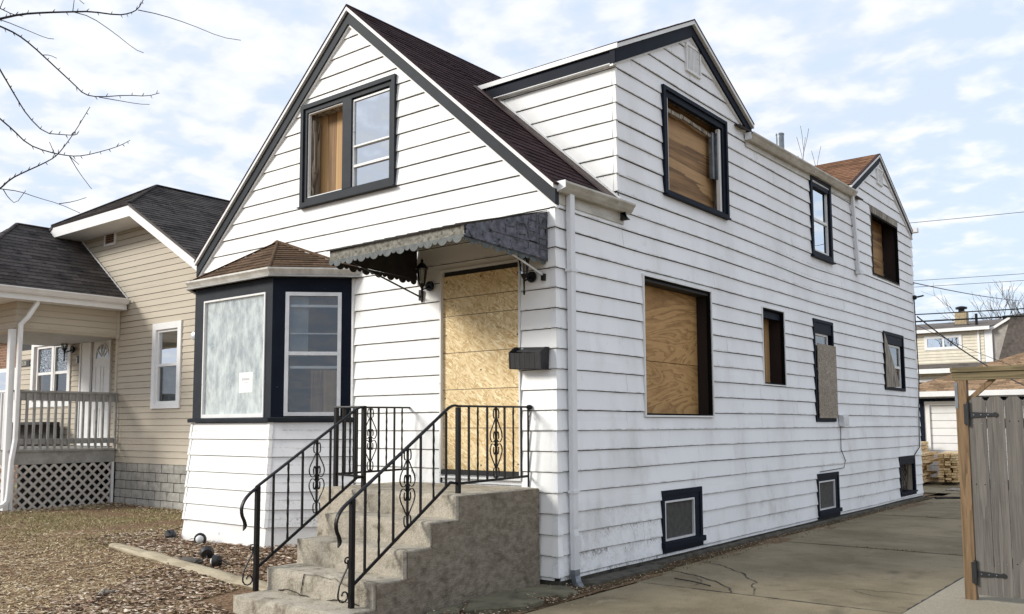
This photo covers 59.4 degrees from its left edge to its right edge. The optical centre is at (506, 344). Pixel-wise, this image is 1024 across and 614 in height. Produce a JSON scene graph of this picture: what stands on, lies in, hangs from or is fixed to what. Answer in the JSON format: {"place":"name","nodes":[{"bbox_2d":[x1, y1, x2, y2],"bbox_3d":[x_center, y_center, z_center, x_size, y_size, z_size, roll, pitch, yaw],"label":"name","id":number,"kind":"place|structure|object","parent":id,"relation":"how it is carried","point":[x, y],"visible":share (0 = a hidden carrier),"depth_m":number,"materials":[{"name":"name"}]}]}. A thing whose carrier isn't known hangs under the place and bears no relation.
{"place":"outdoors","nodes":[
{"label":"outdoors","id":0,"kind":"place"},
{"bbox_2d":[0,482,952,613],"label":"lawn","id":1,"kind":"structure","parent":0,"point":[223,600],"depth_m":10.09,"materials":[{"name":"soil"}]},
{"bbox_2d":[0,503,182,556],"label":"grass","id":2,"kind":"structure","parent":1,"relation":"on","point":[79,523],"depth_m":13.69,"materials":[{"name":"plant"}]},
{"bbox_2d":[0,523,272,613],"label":"wood chips","id":3,"kind":"object","parent":1,"relation":"on","point":[54,574],"visible":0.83,"depth_m":9.44,"materials":[{"name":"wood"}]},
{"bbox_2d":[96,588,116,597],"bbox_3d":[-3.792,2.360,8.533,0.154,0.050,0.354,1,-5,-17],"label":"broken branch","id":4,"kind":"object","parent":3,"relation":"on","point":[103,591],"visible":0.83,"depth_m":8.52,"materials":[{"name":"grey wood"}]},
{"bbox_2d":[0,504,292,613],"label":"scattered leaves","id":5,"kind":"object","parent":1,"relation":"on","point":[94,564],"visible":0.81,"depth_m":9.90,"materials":[{"name":"brown plant"}]},
{"bbox_2d":[0,526,296,613],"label":"leaf litter","id":6,"kind":"object","parent":1,"relation":"on","point":[157,582],"visible":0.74,"depth_m":8.99,"materials":[{"name":"brown plant"}]},
{"bbox_2d":[165,529,176,539],"bbox_3d":[-4.342,2.451,11.579,0.147,0.140,0.152,-4,-7,38],"label":"path light","id":7,"kind":"object","parent":1,"relation":"on","point":[170,533],"visible":0.98,"depth_m":11.54,"materials":[{"name":"black plastic"}]},
{"bbox_2d":[108,543,266,591],"bbox_3d":[-3.509,2.392,9.661,0.160,0.171,3.923,5,-7,-44],"label":"landscape timber","id":8,"kind":"object","parent":1,"relation":"on","point":[218,574],"visible":0.73,"depth_m":9.44,"materials":[{"name":"beige wood"}]},
{"bbox_2d":[179,556,202,563],"bbox_3d":[-3.388,2.319,9.635,0.360,0.066,0.105,-4,-7,38],"label":"flat rock","id":9,"kind":"object","parent":1,"relation":"on","point":[194,560],"visible":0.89,"depth_m":9.56,"materials":[{"name":"grey stone"}]},
{"bbox_2d":[194,533,206,544],"bbox_3d":[-3.767,2.390,11.028,0.203,0.156,0.151,-12,-13,66],"label":"path light","id":10,"kind":"object","parent":1,"relation":"on","point":[199,538],"visible":0.93,"depth_m":10.98,"materials":[{"name":"black plastic"}]},
{"bbox_2d":[200,546,213,559],"bbox_3d":[-3.336,2.341,10.035,0.183,0.168,0.160,-4,-7,38],"label":"path light","id":11,"kind":"object","parent":1,"relation":"on","point":[207,552],"visible":0.93,"depth_m":10.02,"materials":[{"name":"black plastic"}]},
{"bbox_2d":[210,554,227,567],"bbox_3d":[-3.085,2.320,9.579,0.187,0.143,0.140,-4,-7,38],"label":"path light","id":12,"kind":"object","parent":1,"relation":"on","point":[216,560],"visible":0.94,"depth_m":9.56,"materials":[{"name":"black plastic"}]},
{"bbox_2d":[0,502,601,613],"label":"leaf drift","id":13,"kind":"object","parent":1,"relation":"on","point":[107,503],"visible":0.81,"depth_m":15.47,"materials":[{"name":"brown plant"}]},
{"bbox_2d":[233,481,539,613],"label":"front stoop","id":14,"kind":"object","parent":1,"relation":"on","point":[449,548],"visible":0.85,"depth_m":8.05,"materials":[{"name":"concrete"}]},
{"bbox_2d":[240,406,409,590],"bbox_3d":[-1.732,1.449,9.046,0.478,1.678,2.522,-4,-7,38],"label":"stair railing","id":15,"kind":"object","parent":14,"relation":"on","point":[255,549],"visible":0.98,"depth_m":8.83,"materials":[{"name":"black metal"}]},
{"bbox_2d":[334,404,528,608],"bbox_3d":[-0.567,1.367,8.111,0.046,1.653,2.544,-4,-7,38],"label":"stair railing","id":16,"kind":"object","parent":14,"relation":"on","point":[350,562],"visible":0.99,"depth_m":7.90,"materials":[{"name":"black metal"}]},
{"bbox_2d":[527,405,531,416],"bbox_3d":[0.234,0.682,9.141,0.065,0.135,0.055,-4,-7,38],"label":"rail clip","id":17,"kind":"object","parent":16,"relation":"hanging from","point":[529,407],"visible":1,"depth_m":9.12,"materials":[{"name":"black metal"}]},
{"bbox_2d":[425,604,462,613],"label":"flagstone","id":18,"kind":"object","parent":1,"relation":"on","point":[454,610],"visible":0.93,"depth_m":7.64,"materials":[{"name":"grey stone"}]},
{"bbox_2d":[465,590,542,613],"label":"flagstone","id":19,"kind":"object","parent":1,"relation":"on","point":[509,600],"visible":0.97,"depth_m":7.87,"materials":[{"name":"grey stone"}]},
{"bbox_2d":[514,584,577,598],"bbox_3d":[0.393,2.378,8.519,0.538,0.084,0.645,-4,-7,38],"label":"flagstone","id":20,"kind":"object","parent":1,"relation":"on","point":[544,590],"visible":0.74,"depth_m":8.47,"materials":[{"name":"grey stone"}]},
{"bbox_2d":[0,0,1023,328],"label":"sky","id":21,"kind":"structure","parent":0,"point":[935,88],"materials":[{"name":"blue"}]},
{"bbox_2d":[525,479,1023,613],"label":"driveway","id":22,"kind":"structure","parent":0,"point":[809,573],"depth_m":9.36,"materials":[{"name":"concrete"}]},
{"bbox_2d":[674,578,710,585],"bbox_3d":[1.882,2.405,9.092,0.015,0.019,0.522,3,-6,-31],"label":"crack","id":23,"kind":"object","parent":22,"relation":"on","point":[693,581],"visible":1,"depth_m":9.06,"materials":[{"name":"black concrete"}]},
{"bbox_2d":[535,497,932,609],"bbox_3d":[4.721,2.823,13.694,0.507,0.044,14.700,-4,-7,38],"label":"dirt strip","id":24,"kind":"object","parent":22,"relation":"on","point":[545,604],"visible":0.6,"depth_m":10.30,"materials":[{"name":"brown soil"}]},
{"bbox_2d":[544,498,929,604],"bbox_3d":[4.759,2.791,13.536,0.510,0.010,14.112,-4,-7,38],"label":"wall foot debris","id":25,"kind":"object","parent":22,"relation":"on","point":[734,546],"depth_m":11.36,"materials":[{"name":"brown plant"}]},
{"bbox_2d":[558,503,957,600],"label":"joint weeds","id":26,"kind":"object","parent":22,"relation":"on","point":[699,563],"visible":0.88,"depth_m":10.76,"materials":[{"name":"green plant"}]},
{"bbox_2d":[923,477,937,482],"bbox_3d":[11.167,3.597,23.806,0.150,0.062,2.000,-4,-6,37],"label":"lumber board","id":27,"kind":"object","parent":22,"relation":"on","point":[930,479],"visible":0.5,"depth_m":23.90,"materials":[{"name":"brown wood"}]},
{"bbox_2d":[945,488,959,490],"bbox_3d":[10.898,3.495,21.594,0.440,0.024,0.800,-4,-7,38],"label":"flat board","id":28,"kind":"object","parent":22,"relation":"on","point":[954,489],"visible":0.57,"depth_m":21.46,"materials":[{"name":"grey wood"}]},
{"bbox_2d":[950,365,1023,599],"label":"wooden gate","id":29,"kind":"structure","parent":22,"relation":"on","point":[982,559],"depth_m":8.08,"materials":[{"name":"wood"}]},
{"bbox_2d":[934,497,959,498],"bbox_3d":[9.678,3.279,19.193,1.139,0.049,0.250,0,-5,-3],"label":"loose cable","id":30,"kind":"object","parent":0,"point":[947,497],"visible":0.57,"depth_m":19.10,"materials":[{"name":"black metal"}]},
{"bbox_2d":[912,212,1020,222],"bbox_3d":[18.435,-5.069,33.640,30.001,1.219,0.018,-4,-7,38],"label":"power line","id":31,"kind":"object","parent":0,"point":[966,217],"visible":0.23,"depth_m":34.28,"materials":[{"name":"black metal"}]},
{"bbox_2d":[914,273,1023,280],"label":"power line","id":32,"kind":"object","parent":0,"point":[966,277],"visible":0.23,"depth_m":34.17,"materials":[{"name":"black metal"}]},
{"bbox_2d":[915,306,1023,383],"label":"cream house","id":33,"kind":"structure","parent":0,"point":[938,356],"depth_m":45.52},
{"bbox_2d":[919,379,933,383],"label":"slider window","id":34,"kind":"structure","parent":33,"relation":"in","point":[925,380],"depth_m":45.77,"materials":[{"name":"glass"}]},
{"bbox_2d":[924,334,961,350],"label":"slider window","id":35,"kind":"structure","parent":33,"relation":"in","point":[930,342],"depth_m":46.27,"materials":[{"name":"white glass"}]},
{"bbox_2d":[1010,301,1022,315],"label":"satellite dish","id":36,"kind":"object","parent":33,"relation":"attached to","point":[1013,305],"visible":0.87,"depth_m":44.02,"materials":[{"name":"metal"}]},
{"bbox_2d":[916,315,1023,321],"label":"power line","id":37,"kind":"object","parent":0,"point":[972,318],"visible":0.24,"depth_m":33.94,"materials":[{"name":"black rubber"}]},
{"bbox_2d":[916,308,1023,314],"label":"power line","id":38,"kind":"object","parent":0,"point":[971,311],"visible":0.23,"depth_m":33.96,"materials":[{"name":"black rubber"}]},
{"bbox_2d":[919,352,1023,478],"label":"garage","id":39,"kind":"structure","parent":0,"point":[938,421],"depth_m":26.08,"materials":[{"name":"brown paint"}]},
{"bbox_2d":[919,396,1023,478],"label":"garage door","id":40,"kind":"structure","parent":39,"relation":"in","point":[941,433],"depth_m":26.14,"materials":[{"name":"grey paint"}]},
{"bbox_2d":[921,280,1023,286],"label":"power line","id":41,"kind":"object","parent":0,"point":[972,283],"visible":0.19,"depth_m":33.96,"materials":[{"name":"black metal"}]},
{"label":"lumber board","id":42,"kind":"object","parent":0,"visible":0},
{"bbox_2d":[920,441,927,445],"bbox_3d":[11.561,2.776,25.081,0.190,0.085,2.300,-3,-6,31],"label":"lumber board","id":43,"kind":"object","parent":42,"relation":"on","point":[924,442],"visible":0.43,"depth_m":25.42,"materials":[{"name":"brown wood"}]},
{"label":"ground","id":44,"kind":"structure","parent":0,"visible":0},
{"bbox_2d":[0,343,43,481],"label":"brick house","id":45,"kind":"structure","parent":44,"relation":"on","point":[3,355],"depth_m":24.48,"materials":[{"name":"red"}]},
{"bbox_2d":[0,368,15,421],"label":"window","id":46,"kind":"structure","parent":45,"relation":"in","point":[2,371],"depth_m":24.41,"materials":[{"name":"white glass"}]},
{"bbox_2d":[0,184,229,510],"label":"tan house","id":47,"kind":"structure","parent":44,"relation":"on","point":[106,294],"depth_m":16.73,"materials":[{"name":"plastic"}]},
{"bbox_2d":[21,360,29,366],"bbox_3d":[-11.423,0.456,21.251,0.580,0.145,0.020,-4,-7,38],"label":"address plate","id":48,"kind":"object","parent":47,"relation":"attached to","point":[25,363],"visible":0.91,"depth_m":21.19,"materials":[{"name":"white plastic"}]},
{"bbox_2d":[11,422,59,443],"bbox_3d":[-10.836,2.014,20.222,2.350,0.520,0.400,-4,-7,38],"label":"porch bench","id":49,"kind":"object","parent":47,"relation":"on","point":[29,433],"visible":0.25,"depth_m":20.00,"materials":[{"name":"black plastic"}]},
{"bbox_2d":[29,344,73,407],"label":"porch window","id":50,"kind":"structure","parent":47,"relation":"in","point":[55,372],"depth_m":20.43,"materials":[{"name":"white glass"}]},
{"bbox_2d":[61,344,74,360],"bbox_3d":[-9.609,0.039,19.613,0.196,0.675,0.300,-4,-7,38],"label":"wall lamp","id":51,"kind":"object","parent":47,"relation":"attached to","point":[72,349],"visible":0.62,"depth_m":19.59,"materials":[{"name":"black metal"}]},
{"bbox_2d":[77,339,113,445],"bbox_3d":[-8.741,0.954,19.087,1.320,2.390,0.110,-4,-7,38],"label":"porch door","id":52,"kind":"structure","parent":47,"relation":"in","point":[100,378],"depth_m":19.14,"materials":[{"name":"white wood"}]},
{"bbox_2d":[150,320,183,408],"bbox_3d":[-6.119,0.383,16.329,0.951,1.566,0.200,-4,-7,38],"label":"front window","id":53,"kind":"structure","parent":47,"relation":"in","point":[166,336],"depth_m":16.40,"materials":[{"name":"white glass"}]},
{"bbox_2d":[0,0,237,212],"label":"front yard tree","id":54,"kind":"object","parent":44,"relation":"on","point":[37,50],"visible":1,"depth_m":6.28,"materials":[{"name":"brown plant"}]},
{"bbox_2d":[181,4,925,586],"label":"white house","id":55,"kind":"structure","parent":44,"relation":"on","point":[715,312],"depth_m":11.01,"materials":[{"name":"white wood"}]},
{"bbox_2d":[207,310,215,413],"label":"double hung window","id":56,"kind":"structure","parent":55,"relation":"in","point":[209,385],"depth_m":12.48,"materials":[{"name":"silver metal"}]},
{"bbox_2d":[201,292,284,417],"bbox_3d":[-3.372,0.140,11.382,1.512,1.600,0.254,-4,-7,38],"label":"picture window","id":57,"kind":"structure","parent":55,"relation":"in","point":[239,329],"depth_m":11.55,"materials":[{"name":"grey glass"}]},
{"bbox_2d":[181,240,361,547],"bbox_3d":[-2.987,0.691,11.860,3.323,4.184,1.775,-4,-7,38],"label":"bay window","id":58,"kind":"structure","parent":55,"relation":"in","point":[228,457],"depth_m":10.95,"materials":[{"name":"white wood"}]},
{"bbox_2d":[283,292,341,415],"bbox_3d":[-2.349,0.119,10.922,0.670,1.500,0.168,0,-5,-6],"label":"double hung window","id":59,"kind":"structure","parent":55,"relation":"in","point":[325,384],"depth_m":10.94,"materials":[{"name":"silver metal"}]},
{"bbox_2d":[296,73,398,208],"bbox_3d":[-1.941,-2.497,11.316,1.787,1.372,0.325,-4,-7,38],"label":"gable window","id":60,"kind":"structure","parent":55,"relation":"in","point":[348,138],"depth_m":11.20,"materials":[{"name":"grey paint"}]},
{"bbox_2d":[415,259,433,302],"bbox_3d":[-0.921,-0.713,10.060,0.145,0.500,0.222,-4,-7,38],"label":"wall lamp","id":61,"kind":"object","parent":55,"relation":"attached to","point":[429,285],"visible":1,"depth_m":10.04,"materials":[{"name":"black metal"}]},
{"bbox_2d":[326,210,547,300],"bbox_3d":[-0.725,-0.978,9.239,1.890,0.777,1.310,-4,-7,38],"label":"awning","id":62,"kind":"object","parent":55,"relation":"attached to","point":[522,236],"depth_m":8.90,"materials":[{"name":"grey metal"}]},
{"bbox_2d":[439,259,523,485],"bbox_3d":[-0.256,0.318,9.676,1.141,2.359,0.150,-4,-7,38],"label":"front door","id":63,"kind":"structure","parent":55,"relation":"in","point":[480,313],"depth_m":9.66,"materials":[{"name":"beige wood"}]},
{"bbox_2d":[518,256,536,294],"bbox_3d":[0.203,-0.749,9.160,0.145,0.500,0.222,-4,-7,38],"label":"wall lamp","id":64,"kind":"object","parent":55,"relation":"attached to","point":[531,276],"visible":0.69,"depth_m":9.16,"materials":[{"name":"black metal"}]},
{"bbox_2d":[508,347,548,369],"bbox_3d":[0.224,0.138,9.112,0.413,0.248,0.152,-4,-7,38],"label":"mailbox","id":65,"kind":"object","parent":55,"relation":"attached to","point":[528,358],"visible":1,"depth_m":9.05,"materials":[{"name":"black metal"}]},
{"bbox_2d":[639,273,714,417],"bbox_3d":[2.055,0.069,11.135,0.255,1.666,1.781,-4,-7,38],"label":"boarded window","id":66,"kind":"structure","parent":55,"relation":"in","point":[677,323],"depth_m":11.40,"materials":[{"name":"beige wood"}]},
{"bbox_2d":[660,486,705,553],"bbox_3d":[2.136,2.113,10.869,0.090,0.726,1.060,-4,-7,38],"label":"basement window","id":67,"kind":"structure","parent":55,"relation":"in","point":[681,509],"depth_m":10.86,"materials":[{"name":"grey paint"}]},
{"bbox_2d":[659,84,730,219],"bbox_3d":[2.429,-2.461,11.791,0.265,1.390,1.816,-4,-7,38],"label":"boarded window","id":68,"kind":"structure","parent":55,"relation":"in","point":[695,164],"depth_m":11.98,"materials":[{"name":"grey paint"}]},
{"bbox_2d":[759,306,786,386],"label":"boarded window","id":69,"kind":"structure","parent":55,"relation":"in","point":[773,320],"depth_m":13.76,"materials":[{"name":"brown wood"}]},
{"bbox_2d":[807,175,835,264],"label":"side window","id":70,"kind":"structure","parent":55,"relation":"in","point":[821,230],"depth_m":15.41,"materials":[{"name":"grey paint"}]},
{"bbox_2d":[811,318,837,421],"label":"tall window","id":71,"kind":"structure","parent":55,"relation":"in","point":[825,367],"depth_m":15.02,"materials":[{"name":"grey paint"}]},
{"bbox_2d":[816,471,842,519],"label":"basement window","id":72,"kind":"structure","parent":55,"relation":"in","point":[828,487],"depth_m":14.85,"materials":[{"name":"grey paint"}]},
{"bbox_2d":[839,415,848,425],"bbox_3d":[5.839,1.317,15.505,0.082,0.180,0.290,-4,-7,38],"label":"utility box","id":73,"kind":"object","parent":55,"relation":"attached to","point":[843,420],"visible":1,"depth_m":15.41,"materials":[{"name":"silver metal"}]},
{"bbox_2d":[820,426,845,471],"bbox_3d":[5.487,1.750,15.072,0.018,0.737,1.256,-4,-7,38],"label":"thin cable","id":74,"kind":"object","parent":73,"relation":"hanging from","point":[842,453],"visible":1,"depth_m":15.41,"materials":[{"name":"black rubber"}]},
{"bbox_2d":[868,205,899,285],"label":"boarded window","id":75,"kind":"structure","parent":55,"relation":"in","point":[889,225],"depth_m":18.94,"materials":[{"name":"brown wood"}]},
{"bbox_2d":[881,331,905,391],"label":"side window","id":76,"kind":"structure","parent":55,"relation":"in","point":[894,382],"depth_m":18.18,"materials":[{"name":"grey paint"}]},
{"bbox_2d":[898,455,917,496],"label":"basement window","id":77,"kind":"structure","parent":55,"relation":"in","point":[907,469],"depth_m":18.92,"materials":[{"name":"grey paint"}]},
{"bbox_2d":[914,298,919,454],"bbox_3d":[8.818,0.671,19.342,0.027,3.389,0.603,-4,-7,39],"label":"corner cable","id":78,"kind":"object","parent":55,"relation":"attached to","point":[918,377],"visible":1,"depth_m":19.56,"materials":[{"name":"black metal"}]},
{"bbox_2d":[919,326,1009,364],"bbox_3d":[12.034,0.328,21.676,7.210,1.161,0.011,3,-6,-34],"label":"power line","id":79,"kind":"object","parent":55,"relation":"attached to","point":[963,346],"visible":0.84,"depth_m":20.64,"materials":[{"name":"black rubber"}]},
{"bbox_2d":[913,282,1018,300],"bbox_3d":[13.888,-1.482,26.343,0.022,1.443,16.561,-4,-6,37],"label":"power line","id":80,"kind":"object","parent":55,"relation":"attached to","point":[962,292],"visible":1,"depth_m":23.96,"materials":[{"name":"black rubber"}]},
{"bbox_2d":[917,316,1023,385],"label":"power line","id":81,"kind":"object","parent":55,"relation":"attached to","point":[957,346],"visible":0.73,"depth_m":21.16,"materials":[{"name":"black rubber"}]},
{"bbox_2d":[797,126,820,164],"bbox_3d":[10.682,-1.493,34.314,6.923,12.480,5.334,-4,-7,38],"label":"bare tree","id":82,"kind":"object","parent":44,"relation":"on","point":[805,145],"visible":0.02,"depth_m":32.82,"materials":[{"name":"brown plant"}]},
{"bbox_2d":[933,280,1023,319],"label":"bare tree","id":83,"kind":"object","parent":44,"relation":"on","point":[1002,291],"visible":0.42,"depth_m":59.85,"materials":[{"name":"brown plant"}]},
{"bbox_2d":[948,289,1023,327],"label":"bare tree","id":84,"kind":"object","parent":44,"relation":"on","point":[1005,305],"visible":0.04,"depth_m":62.99,"materials":[{"name":"brown plant"}]},
{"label":"lumber board","id":85,"kind":"object","parent":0,"visible":0},
{"bbox_2d":[937,451,951,455],"bbox_3d":[11.884,2.961,24.328,0.135,0.052,2.300,-3,-6,32],"label":"lumber board","id":86,"kind":"object","parent":85,"relation":"on","point":[941,454],"visible":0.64,"depth_m":23.61,"materials":[{"name":"brown wood"}]},
{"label":"lumber board","id":87,"kind":"object","parent":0,"visible":0},
{"bbox_2d":[944,451,957,455],"bbox_3d":[12.082,2.962,24.352,0.135,0.052,2.300,-3,-6,31],"label":"lumber board","id":88,"kind":"object","parent":87,"relation":"on","point":[947,454],"visible":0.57,"depth_m":23.59,"materials":[{"name":"brown wood"}]},
{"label":"lumber board","id":89,"kind":"object","parent":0,"visible":0},
{"bbox_2d":[922,471,936,475],"bbox_3d":[11.090,3.421,23.754,0.150,0.062,2.000,-4,-6,37],"label":"lumber board","id":90,"kind":"object","parent":89,"relation":"on","point":[928,473],"visible":0.57,"depth_m":23.82,"materials":[{"name":"brown wood"}]},
{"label":"lumber board","id":91,"kind":"object","parent":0,"visible":0},
{"bbox_2d":[922,458,939,462],"bbox_3d":[11.265,3.087,23.840,0.150,0.062,2.000,-4,-6,35],"label":"lumber board","id":92,"kind":"object","parent":91,"relation":"on","point":[930,460],"visible":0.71,"depth_m":23.70,"materials":[{"name":"brown wood"}]},
{"bbox_2d":[921,455,933,458],"bbox_3d":[11.302,3.026,24.111,0.150,0.062,2.000,-3,-6,30],"label":"lumber board","id":93,"kind":"object","parent":92,"relation":"on","point":[927,457],"visible":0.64,"depth_m":23.62,"materials":[{"name":"brown wood"}]}
]}

